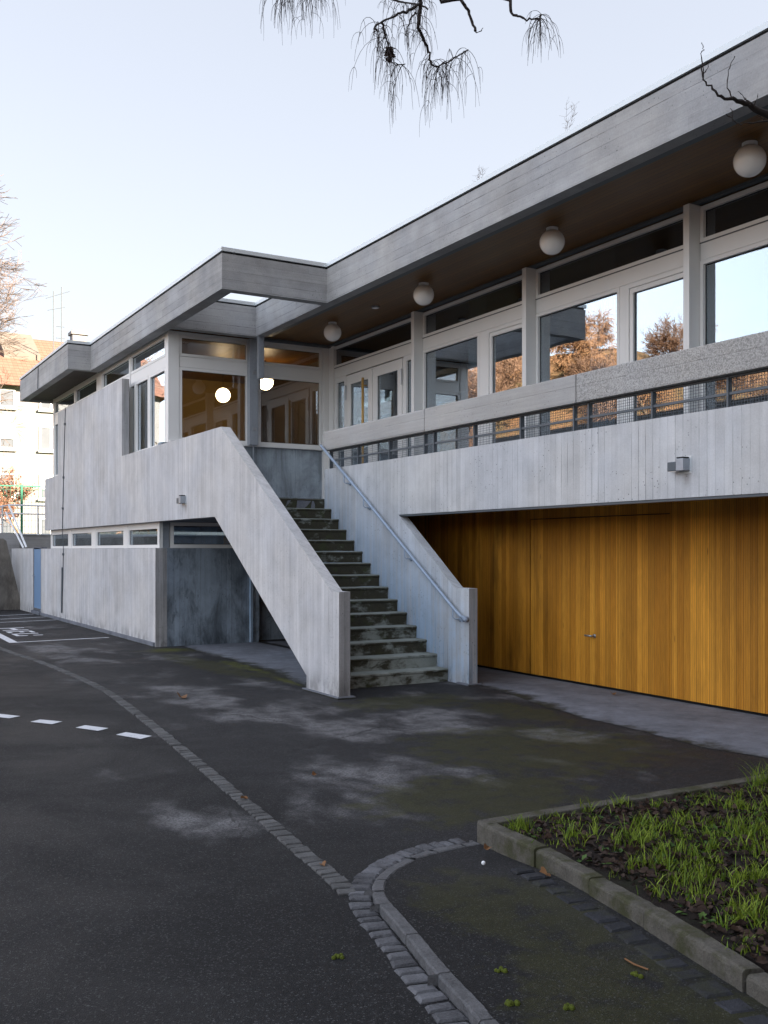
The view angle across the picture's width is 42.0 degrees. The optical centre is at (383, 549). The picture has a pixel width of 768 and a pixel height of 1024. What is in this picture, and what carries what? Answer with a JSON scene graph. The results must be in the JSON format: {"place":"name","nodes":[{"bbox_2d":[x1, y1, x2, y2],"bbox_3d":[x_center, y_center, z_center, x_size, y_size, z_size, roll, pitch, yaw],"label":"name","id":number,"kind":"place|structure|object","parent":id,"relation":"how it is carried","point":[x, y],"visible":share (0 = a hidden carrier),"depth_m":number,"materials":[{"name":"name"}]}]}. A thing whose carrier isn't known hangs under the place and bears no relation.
{"place":"outdoors","nodes":[
{"label":"outdoors","id":0,"kind":"place"},
{"bbox_2d":[0,533,18,562],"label":"garden wall","id":1,"kind":"structure","parent":0,"point":[12,540],"depth_m":29.09,"materials":[{"name":"concrete"}]},
{"bbox_2d":[185,642,305,686],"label":"stair recess pavement","id":2,"kind":"structure","parent":0,"point":[282,662],"depth_m":15.47,"materials":[{"name":"concrete"}]},
{"bbox_2d":[0,610,767,1023],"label":"asphalt ground","id":3,"kind":"structure","parent":0,"point":[154,878],"depth_m":6.49,"materials":[{"name":"grey asphalt"}]},
{"bbox_2d":[0,539,19,609],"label":"slanted wall","id":4,"kind":"structure","parent":3,"relation":"on","point":[9,597],"depth_m":27.52,"materials":[{"name":"concrete"}]},
{"bbox_2d":[0,627,34,635],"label":"bay lettering marking","id":5,"kind":"object","parent":3,"relation":"on","point":[9,631],"visible":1,"depth_m":20.18,"materials":[{"name":"paint"}]},
{"bbox_2d":[12,548,40,612],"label":"garden wall","id":6,"kind":"structure","parent":3,"relation":"on","point":[22,562],"depth_m":27.13,"materials":[{"name":"concrete"}]},
{"bbox_2d":[0,504,44,547],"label":"stair rail","id":7,"kind":"object","parent":6,"relation":"on","point":[13,516],"visible":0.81,"depth_m":29.24,"materials":[{"name":"white metal"}]},
{"bbox_2d":[0,614,108,642],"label":"parking bay marking","id":8,"kind":"object","parent":3,"relation":"on","point":[5,638],"visible":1,"depth_m":18.59,"materials":[{"name":"paint"}]},
{"bbox_2d":[0,714,149,738],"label":"dashed line marking","id":9,"kind":"object","parent":3,"relation":"on","point":[134,735],"visible":1,"depth_m":9.27,"materials":[{"name":"paint"}]},
{"bbox_2d":[19,534,229,548],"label":"retaining wall","id":10,"kind":"structure","parent":3,"relation":"on","point":[36,540],"depth_m":32.52,"materials":[{"name":"concrete"}]},
{"bbox_2d":[0,647,355,895],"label":"sett line paving","id":11,"kind":"structure","parent":3,"relation":"on","point":[334,879],"depth_m":6.56,"materials":[{"name":"grey stone"}]},
{"bbox_2d":[331,953,344,959],"bbox_3d":[-0.187,1.646,4.053,0.053,0.021,0.041,0,0,-8],"label":"moss clump","id":12,"kind":"object","parent":3,"relation":"on","point":[337,956],"visible":1,"depth_m":4.04,"materials":[{"name":"green plant"}]},
{"bbox_2d":[215,427,481,699],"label":"staircase","id":13,"kind":"structure","parent":3,"relation":"on","point":[377,600],"depth_m":12.87,"materials":[{"name":"concrete"}]},
{"bbox_2d":[19,21,767,715],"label":"school building","id":14,"kind":"structure","parent":3,"relation":"on","point":[615,557],"depth_m":13.08,"materials":[{"name":"concrete"}]},
{"bbox_2d":[32,549,40,610],"bbox_3d":[-8.885,0.765,25.649,0.124,1.570,0.900,0,0,-30],"label":"door","id":15,"kind":"structure","parent":14,"relation":"in","point":[37,552],"depth_m":25.66,"materials":[{"name":"blue paint"}]},
{"bbox_2d":[37,377,65,612],"bbox_3d":[-7.529,-1.380,22.981,0.880,5.662,0.334,0,0,27],"label":"conductor cable","id":16,"kind":"object","parent":14,"relation":"attached to","point":[63,477],"visible":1,"depth_m":22.95,"materials":[{"name":"grey metal"}]},
{"bbox_2d":[52,529,67,547],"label":"window","id":17,"kind":"structure","parent":14,"relation":"in","point":[57,541],"depth_m":23.85,"materials":[{"name":"glass"}]},
{"bbox_2d":[55,390,73,414],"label":"window","id":18,"kind":"structure","parent":14,"relation":"in","point":[67,400],"depth_m":24.01,"materials":[{"name":"glass"}]},
{"bbox_2d":[71,527,91,547],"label":"window","id":19,"kind":"structure","parent":14,"relation":"in","point":[80,537],"depth_m":21.96,"materials":[{"name":"metal"}]},
{"bbox_2d":[75,376,96,403],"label":"window","id":20,"kind":"structure","parent":14,"relation":"in","point":[88,388],"depth_m":22.22,"materials":[{"name":"glass"}]},
{"bbox_2d":[55,383,134,475],"bbox_3d":[-6.403,-2.473,21.863,0.070,1.345,6.980,0,0,-30],"label":"window","id":21,"kind":"structure","parent":14,"relation":"in","point":[132,385],"depth_m":24.69,"materials":[{"name":"metal"}]},
{"bbox_2d":[96,525,123,547],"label":"window","id":22,"kind":"structure","parent":14,"relation":"in","point":[106,536],"depth_m":19.88,"materials":[{"name":"glass"}]},
{"bbox_2d":[102,357,128,388],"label":"window","id":23,"kind":"structure","parent":14,"relation":"in","point":[119,371],"depth_m":20.09,"materials":[{"name":"glass"}]},
{"bbox_2d":[135,376,148,451],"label":"window","id":24,"kind":"structure","parent":14,"relation":"in","point":[141,386],"depth_m":18.54,"materials":[{"name":"metal"}]},
{"bbox_2d":[128,522,162,547],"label":"window","id":25,"kind":"structure","parent":14,"relation":"in","point":[143,535],"depth_m":17.90,"materials":[{"name":"metal"}]},
{"bbox_2d":[131,336,164,374],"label":"window","id":26,"kind":"structure","parent":14,"relation":"in","point":[155,351],"depth_m":18.17,"materials":[{"name":"glass"}]},
{"bbox_2d":[149,368,164,447],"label":"window","id":27,"kind":"structure","parent":14,"relation":"in","point":[157,379],"depth_m":17.76,"materials":[{"name":"glass"}]},
{"bbox_2d":[176,494,185,504],"bbox_3d":[-3.153,-0.780,15.579,0.089,0.160,0.215,0,0,-30],"label":"wall lamp","id":28,"kind":"object","parent":14,"relation":"attached to","point":[181,499],"visible":1,"depth_m":15.52,"materials":[{"name":"metal"}]},
{"bbox_2d":[169,522,232,547],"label":"window","id":29,"kind":"structure","parent":14,"relation":"in","point":[171,524],"depth_m":17.39,"materials":[{"name":"metal"}]},
{"bbox_2d":[179,335,246,362],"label":"window","id":30,"kind":"structure","parent":14,"relation":"in","point":[181,337],"depth_m":17.49,"materials":[{"name":"metal"}]},
{"bbox_2d":[179,367,246,443],"bbox_3d":[-2.978,-2.515,17.543,1.280,1.260,0.070,0,0,-30],"label":"window","id":31,"kind":"structure","parent":14,"relation":"in","point":[181,369],"depth_m":17.44,"materials":[{"name":"metal"}]},
{"bbox_2d":[216,388,229,401],"bbox_3d":[-3.339,-3.421,20.783,0.296,0.718,0.296,0,0,-30],"label":"pendant lamp","id":32,"kind":"object","parent":14,"relation":"hanging from","point":[222,394],"visible":1,"depth_m":20.68,"materials":[{"name":"white glass"}]},
{"bbox_2d":[261,360,272,389],"bbox_3d":[-2.361,-3.482,19.951,0.310,0.595,0.310,0,0,-30],"label":"pendant lamp","id":33,"kind":"object","parent":14,"relation":"hanging from","point":[266,384],"visible":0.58,"depth_m":19.84,"materials":[{"name":"white glass"}]},
{"bbox_2d":[258,375,321,447],"bbox_3d":[-1.716,-2.515,18.273,1.275,1.260,0.070,0,0,-30],"label":"window","id":34,"kind":"structure","parent":14,"relation":"in","point":[319,382],"depth_m":18.29,"materials":[{"name":"metal"}]},
{"bbox_2d":[264,344,321,369],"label":"window","id":35,"kind":"structure","parent":14,"relation":"in","point":[319,352],"depth_m":18.31,"materials":[{"name":"metal"}]},
{"bbox_2d":[324,322,340,341],"bbox_3d":[-0.856,-3.625,16.651,0.294,0.314,0.294,0,0,-30],"label":"globe lamp","id":36,"kind":"object","parent":14,"relation":"attached to","point":[332,331],"visible":1,"depth_m":16.55,"materials":[{"name":"white glass"}]},
{"bbox_2d":[335,375,347,467],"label":"window","id":37,"kind":"structure","parent":14,"relation":"in","point":[342,379],"depth_m":18.35,"materials":[{"name":"metal"}]},
{"bbox_2d":[345,368,372,465],"bbox_3d":[-0.450,-1.988,17.587,0.161,2.275,0.954,0,0,-30],"label":"door","id":38,"kind":"structure","parent":14,"relation":"in","point":[359,377],"depth_m":17.54,"materials":[{"name":"metal"}]},
{"bbox_2d":[334,318,410,367],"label":"window","id":39,"kind":"structure","parent":14,"relation":"in","point":[398,334],"depth_m":17.19,"materials":[{"name":"glass"}]},
{"bbox_2d":[373,358,402,461],"bbox_3d":[0.075,-1.988,16.736,0.104,2.275,0.984,0,0,-30],"label":"door","id":40,"kind":"structure","parent":14,"relation":"in","point":[397,365],"depth_m":16.84,"materials":[{"name":"metal"}]},
{"bbox_2d":[403,354,410,456],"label":"window","id":41,"kind":"structure","parent":14,"relation":"in","point":[406,359],"depth_m":16.25,"materials":[{"name":"metal"}]},
{"bbox_2d":[413,282,433,305],"bbox_3d":[0.562,-3.625,14.202,0.294,0.314,0.294,0,0,-30],"label":"globe lamp","id":42,"kind":"object","parent":14,"relation":"attached to","point":[423,294],"visible":1,"depth_m":14.10,"materials":[{"name":"white glass"}]},
{"bbox_2d":[423,333,478,445],"bbox_3d":[1.022,-1.997,15.153,0.070,2.295,1.526,0,0,-30],"label":"window","id":43,"kind":"structure","parent":14,"relation":"in","point":[425,352],"depth_m":15.47,"materials":[{"name":"metal"}]},
{"bbox_2d":[423,275,521,337],"bbox_3d":[1.323,-3.535,14.633,0.070,0.400,2.727,0,0,-30],"label":"window","id":44,"kind":"structure","parent":14,"relation":"in","point":[505,295],"depth_m":14.63,"materials":[{"name":"glass"}]},
{"bbox_2d":[486,319,521,443],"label":"window","id":45,"kind":"structure","parent":14,"relation":"in","point":[491,334],"depth_m":14.24,"materials":[{"name":"metal"}]},
{"bbox_2d":[329,368,767,468],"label":"balcony railing","id":46,"kind":"object","parent":14,"relation":"on","point":[361,454],"visible":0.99,"depth_m":10.60,"materials":[{"name":"grey metal"}]},
{"bbox_2d":[540,226,564,254],"bbox_3d":[1.974,-3.625,11.761,0.294,0.314,0.294,0,0,-30],"label":"globe lamp","id":47,"kind":"object","parent":14,"relation":"attached to","point":[552,240],"visible":1,"depth_m":11.66,"materials":[{"name":"white glass"}]},
{"bbox_2d":[563,100,576,128],"bbox_3d":[1.941,-4.479,10.423,0.154,0.400,0.232,0,0,-30],"label":"roof weed","id":48,"kind":"object","parent":14,"relation":"on","point":[570,116],"visible":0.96,"depth_m":10.42,"materials":[{"name":"grey plant"}]},
{"bbox_2d":[536,287,619,436],"bbox_3d":[2.450,-1.997,12.686,0.070,2.295,1.586,0,0,-30],"label":"window","id":49,"kind":"structure","parent":14,"relation":"in","point":[539,316],"depth_m":12.90,"materials":[{"name":"metal"}]},
{"bbox_2d":[531,514,669,696],"bbox_3d":[2.525,0.611,12.022,0.146,2.008,2.420,0,0,-30],"label":"garage door","id":50,"kind":"structure","parent":14,"relation":"in","point":[600,586],"depth_m":11.88,"materials":[{"name":"wood"}]},
{"bbox_2d":[536,214,682,298],"bbox_3d":[2.738,-3.535,12.188,0.070,0.400,2.737,0,0,-30],"label":"window","id":51,"kind":"structure","parent":14,"relation":"in","point":[665,237],"depth_m":12.13,"materials":[{"name":"glass"}]},
{"bbox_2d":[625,267,682,422],"bbox_3d":[3.165,-1.997,11.461,0.080,2.295,1.051,0,0,-30],"label":"window","id":52,"kind":"structure","parent":14,"relation":"in","point":[631,290],"depth_m":11.82,"materials":[{"name":"metal"}]},
{"bbox_2d":[667,456,691,473],"bbox_3d":[2.712,-0.780,9.198,0.089,0.160,0.215,0,0,-30],"label":"wall lamp","id":53,"kind":"object","parent":14,"relation":"attached to","point":[682,465],"visible":1,"depth_m":9.14,"materials":[{"name":"metal"}]},
{"bbox_2d":[700,181,767,242],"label":"window","id":54,"kind":"structure","parent":14,"relation":"in","point":[747,207],"depth_m":10.54,"materials":[{"name":"glass"}]},
{"bbox_2d":[700,239,767,410],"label":"window","id":55,"kind":"structure","parent":14,"relation":"in","point":[704,264],"depth_m":10.87,"materials":[{"name":"metal"}]},
{"bbox_2d":[733,140,766,177],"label":"globe lamp","id":56,"kind":"object","parent":14,"relation":"attached to","point":[749,159],"visible":1,"depth_m":9.21,"materials":[{"name":"white glass"}]},
{"bbox_2d":[348,838,468,1023],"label":"cobblestone edging","id":57,"kind":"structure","parent":3,"relation":"on","point":[401,962],"depth_m":4.21,"materials":[{"name":"stone"}]},
{"bbox_2d":[364,840,498,1023],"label":"kerb","id":58,"kind":"structure","parent":3,"relation":"on","point":[460,996],"depth_m":4.04,"materials":[{"name":"stone"}]},
{"bbox_2d":[384,844,767,1023],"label":"footpath","id":59,"kind":"structure","parent":3,"relation":"on","point":[471,919],"depth_m":4.01,"materials":[{"name":"grey asphalt"}]},
{"bbox_2d":[494,966,507,972],"bbox_3d":[0.450,1.605,3.821,0.048,0.022,0.047,0,0,43],"label":"moss clump","id":60,"kind":"object","parent":59,"relation":"on","point":[502,969],"visible":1,"depth_m":3.81,"materials":[{"name":"green plant"}]},
{"bbox_2d":[504,999,519,1006],"bbox_3d":[0.454,1.605,3.542,0.056,0.025,0.039,0,0,12],"label":"moss clump","id":61,"kind":"object","parent":59,"relation":"on","point":[509,1003],"visible":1,"depth_m":3.53,"materials":[{"name":"green plant"}]},
{"bbox_2d":[539,867,550,875],"bbox_3d":[0.798,1.574,4.923,0.039,0.041,0.074,0,0,-24],"label":"fallen leaf","id":62,"kind":"object","parent":59,"relation":"on","point":[543,870],"visible":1,"depth_m":4.91,"materials":[{"name":"brown plant"}]},
{"bbox_2d":[563,1003,574,1010],"bbox_3d":[0.647,1.605,3.516,0.043,0.022,0.043,0,0,-4],"label":"moss clump","id":63,"kind":"object","parent":59,"relation":"on","point":[567,1006],"visible":1,"depth_m":3.50,"materials":[{"name":"green plant"}]},
{"bbox_2d":[624,958,648,969],"bbox_3d":[0.970,1.599,3.865,0.020,0.010,0.122,0,0,-32],"label":"dry twig","id":64,"kind":"object","parent":59,"relation":"on","point":[634,964],"visible":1,"depth_m":3.85,"materials":[{"name":"brown wood"}]},
{"bbox_2d":[630,971,643,978],"bbox_3d":[0.958,1.605,3.779,0.034,0.022,0.057,0,0,-30],"label":"moss clump","id":65,"kind":"object","parent":59,"relation":"on","point":[636,974],"visible":1,"depth_m":3.77,"materials":[{"name":"green plant"}]},
{"bbox_2d":[510,867,767,1023],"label":"cobblestone strip","id":66,"kind":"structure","parent":59,"relation":"on","point":[708,989],"depth_m":4.01,"materials":[{"name":"grey stone"}]},
{"bbox_2d":[477,774,767,1007],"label":"bed kerb","id":67,"kind":"structure","parent":3,"relation":"on","point":[739,972],"depth_m":4.56,"materials":[{"name":"grey concrete"}]},
{"bbox_2d":[505,782,767,972],"bbox_3d":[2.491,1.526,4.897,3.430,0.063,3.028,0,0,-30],"label":"leaf litter","id":68,"kind":"object","parent":3,"relation":"on","point":[698,906],"visible":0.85,"depth_m":5.08,"materials":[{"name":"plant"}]},
{"bbox_2d":[259,0,767,136],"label":"weeping tree","id":69,"kind":"object","parent":68,"relation":"on","point":[389,54],"visible":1,"depth_m":6.35,"materials":[{"name":"brown plant"}]},
{"bbox_2d":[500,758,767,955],"bbox_3d":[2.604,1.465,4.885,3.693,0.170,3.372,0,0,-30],"label":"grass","id":70,"kind":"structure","parent":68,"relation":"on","point":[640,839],"depth_m":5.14,"materials":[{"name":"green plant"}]},
{"bbox_2d":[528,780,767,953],"bbox_3d":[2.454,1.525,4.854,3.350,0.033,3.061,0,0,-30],"label":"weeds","id":71,"kind":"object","parent":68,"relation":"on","point":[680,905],"visible":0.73,"depth_m":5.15,"materials":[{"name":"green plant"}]},
{"bbox_2d":[0,0,767,534],"label":"sky","id":72,"kind":"structure","parent":0,"point":[140,140],"materials":[{"name":"blue"}]},
{"bbox_2d":[268,641,767,757],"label":"garage apron pavement","id":73,"kind":"structure","parent":0,"point":[719,729],"depth_m":10.14,"materials":[{"name":"concrete"}]},
{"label":"garden ground","id":74,"kind":"structure","parent":0,"visible":0},
{"bbox_2d":[0,466,37,532],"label":"tree","id":75,"kind":"object","parent":74,"relation":"on","point":[5,500],"visible":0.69,"depth_m":35.47,"materials":[{"name":"orange plant"}]},
{"bbox_2d":[0,485,44,533],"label":"garden fence","id":76,"kind":"object","parent":74,"relation":"on","point":[21,507],"visible":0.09,"depth_m":32.47,"materials":[{"name":"green metal"}]},
{"bbox_2d":[0,174,46,312],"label":"bare tree","id":77,"kind":"object","parent":74,"relation":"on","point":[8,264],"visible":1,"depth_m":38.86,"materials":[{"name":"brown plant"}]},
{"bbox_2d":[0,255,47,450],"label":"bare tree","id":78,"kind":"object","parent":74,"relation":"on","point":[6,320],"visible":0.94,"depth_m":42.46,"materials":[{"name":"brown plant"}]},
{"bbox_2d":[0,329,88,533],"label":"apartment house","id":79,"kind":"structure","parent":74,"relation":"on","point":[30,459],"depth_m":57.67,"materials":[{"name":"white paint"}]},
{"bbox_2d":[0,473,14,499],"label":"window","id":80,"kind":"structure","parent":79,"relation":"in","point":[3,474],"depth_m":56.87,"materials":[{"name":"white paint"}]},
{"bbox_2d":[1,517,14,532],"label":"window","id":81,"kind":"structure","parent":79,"relation":"in","point":[5,529],"depth_m":56.88,"materials":[{"name":"white paint"}]},
{"bbox_2d":[0,388,16,409],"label":"window","id":82,"kind":"structure","parent":79,"relation":"in","point":[10,395],"depth_m":56.91,"materials":[{"name":"white paint"}]},
{"bbox_2d":[0,424,16,450],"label":"window","id":83,"kind":"structure","parent":79,"relation":"in","point":[9,432],"depth_m":56.87,"materials":[{"name":"white paint"}]},
{"bbox_2d":[38,403,52,412],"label":"window","id":84,"kind":"structure","parent":79,"relation":"in","point":[44,407],"depth_m":57.95,"materials":[{"name":"white paint"}]},
{"bbox_2d":[38,426,52,452],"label":"window","id":85,"kind":"structure","parent":79,"relation":"in","point":[46,432],"depth_m":57.95,"materials":[{"name":"white paint"}]},
{"bbox_2d":[38,475,52,500],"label":"window","id":86,"kind":"structure","parent":79,"relation":"in","point":[42,477],"depth_m":57.83,"materials":[{"name":"white paint"}]},
{"bbox_2d":[40,518,50,533],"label":"window","id":87,"kind":"structure","parent":79,"relation":"in","point":[42,520],"depth_m":57.89,"materials":[{"name":"white paint"}]},
{"bbox_2d":[46,287,69,350],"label":"roof antenna","id":88,"kind":"object","parent":79,"relation":"on","point":[61,338],"visible":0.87,"depth_m":60.27,"materials":[{"name":"grey metal"}]}
]}

